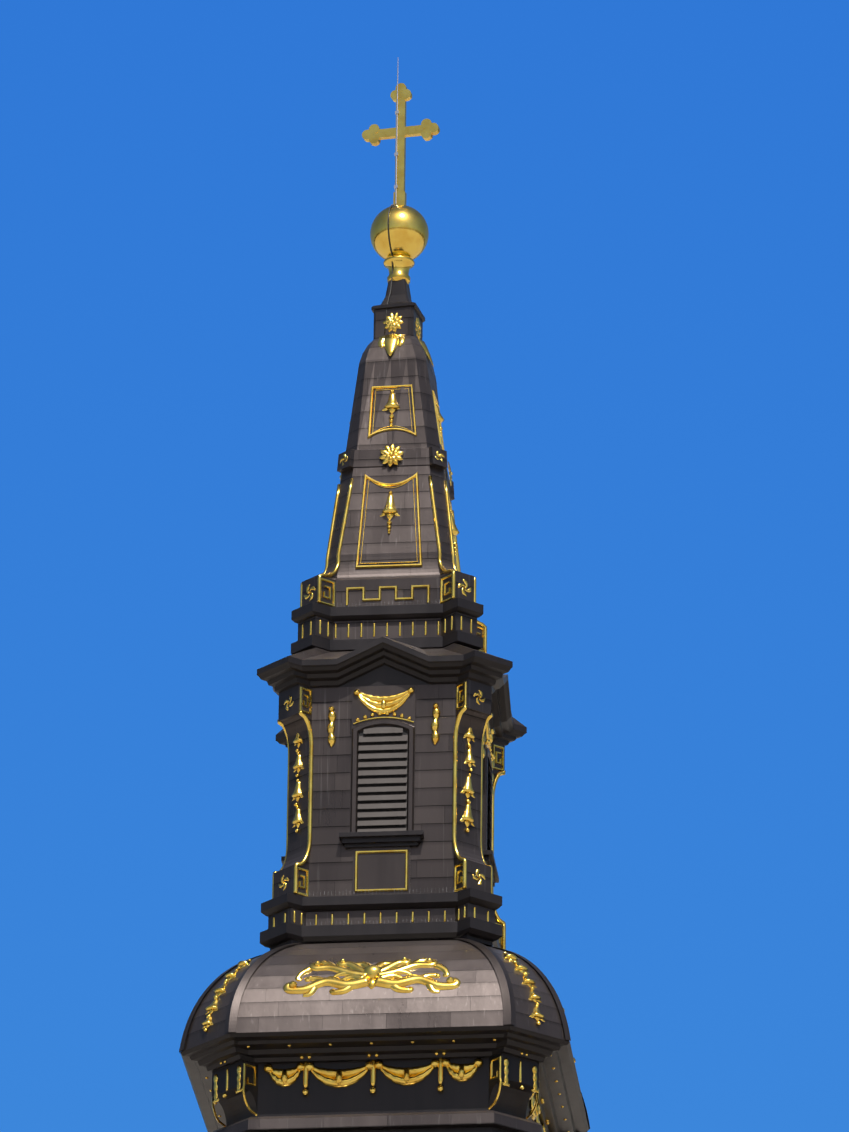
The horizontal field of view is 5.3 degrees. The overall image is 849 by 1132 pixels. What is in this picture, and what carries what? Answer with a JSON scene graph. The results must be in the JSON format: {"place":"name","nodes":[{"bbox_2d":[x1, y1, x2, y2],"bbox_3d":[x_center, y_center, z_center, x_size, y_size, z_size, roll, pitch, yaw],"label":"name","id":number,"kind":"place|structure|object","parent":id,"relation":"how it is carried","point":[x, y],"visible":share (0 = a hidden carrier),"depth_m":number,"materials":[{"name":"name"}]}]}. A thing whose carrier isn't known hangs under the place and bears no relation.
{"place":"outdoors","nodes":[
{"label":"outdoors","id":0,"kind":"place"},
{"bbox_2d":[181,306,586,1131],"bbox_3d":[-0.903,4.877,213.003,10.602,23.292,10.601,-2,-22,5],"label":"tower copper sheets","id":1,"kind":"object","parent":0,"point":[271,1004],"visible":0.54,"depth_m":210.59,"materials":[{"name":"metal"}]},
{"bbox_2d":[180,279,588,1131],"bbox_3d":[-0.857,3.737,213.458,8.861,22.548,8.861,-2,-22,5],"label":"cornices","id":2,"kind":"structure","parent":1,"relation":"attached to","point":[382,661],"depth_m":208.85,"materials":[{"name":"black metal"}]},
{"bbox_2d":[370,205,428,283],"bbox_3d":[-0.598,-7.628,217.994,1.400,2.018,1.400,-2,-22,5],"label":"gold ball","id":3,"kind":"object","parent":2,"relation":"on","point":[408,232],"visible":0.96,"depth_m":217.58,"materials":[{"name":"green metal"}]},
{"bbox_2d":[362,83,439,204],"bbox_3d":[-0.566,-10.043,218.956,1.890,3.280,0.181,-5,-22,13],"label":"cross","id":4,"kind":"object","parent":3,"relation":"on","point":[426,130],"visible":0.94,"depth_m":218.99,"materials":[{"name":"gold metal"}]},
{"bbox_2d":[302,600,501,946],"bbox_3d":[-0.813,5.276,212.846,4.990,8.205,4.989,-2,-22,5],"label":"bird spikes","id":5,"kind":"object","parent":2,"relation":"on","point":[383,889],"visible":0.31,"depth_m":209.44,"materials":[{"name":"metal"}]},
{"bbox_2d":[179,685,589,1128],"bbox_3d":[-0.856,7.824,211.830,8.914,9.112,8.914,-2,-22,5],"label":"tower copper trim","id":6,"kind":"structure","parent":1,"relation":"attached to","point":[380,870],"depth_m":209.89,"materials":[{"name":"black metal"}]},
{"bbox_2d":[202,278,575,1131],"bbox_3d":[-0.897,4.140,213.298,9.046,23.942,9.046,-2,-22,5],"label":"gilded ornaments","id":7,"kind":"object","parent":1,"relation":"attached to","point":[370,976],"visible":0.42,"depth_m":209.48,"materials":[{"name":"gold metal"}]},
{"bbox_2d":[384,204,395,333],"bbox_3d":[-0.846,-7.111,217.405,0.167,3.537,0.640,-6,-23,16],"label":"lightning conductor cable","id":8,"kind":"object","parent":1,"relation":"attached to","point":[392,265],"visible":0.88,"depth_m":217.44,"materials":[{"name":"grey metal"}]},
{"bbox_2d":[394,66,398,203],"bbox_3d":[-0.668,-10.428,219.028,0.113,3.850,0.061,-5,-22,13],"label":"lightning rod","id":9,"kind":"object","parent":8,"relation":"attached to","point":[396,154],"visible":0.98,"depth_m":218.86,"materials":[{"name":"silver metal"}]},
{"bbox_2d":[357,727,491,849],"bbox_3d":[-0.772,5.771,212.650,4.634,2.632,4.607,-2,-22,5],"label":"louvre slats","id":10,"kind":"object","parent":1,"relation":"attached to","point":[389,813],"visible":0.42,"depth_m":210.58,"materials":[{"name":"grey wood"}]},
{"bbox_2d":[0,0,848,1131],"label":"sky","id":11,"kind":"structure","parent":0,"point":[629,283],"materials":[{"name":"blue"}]}
]}

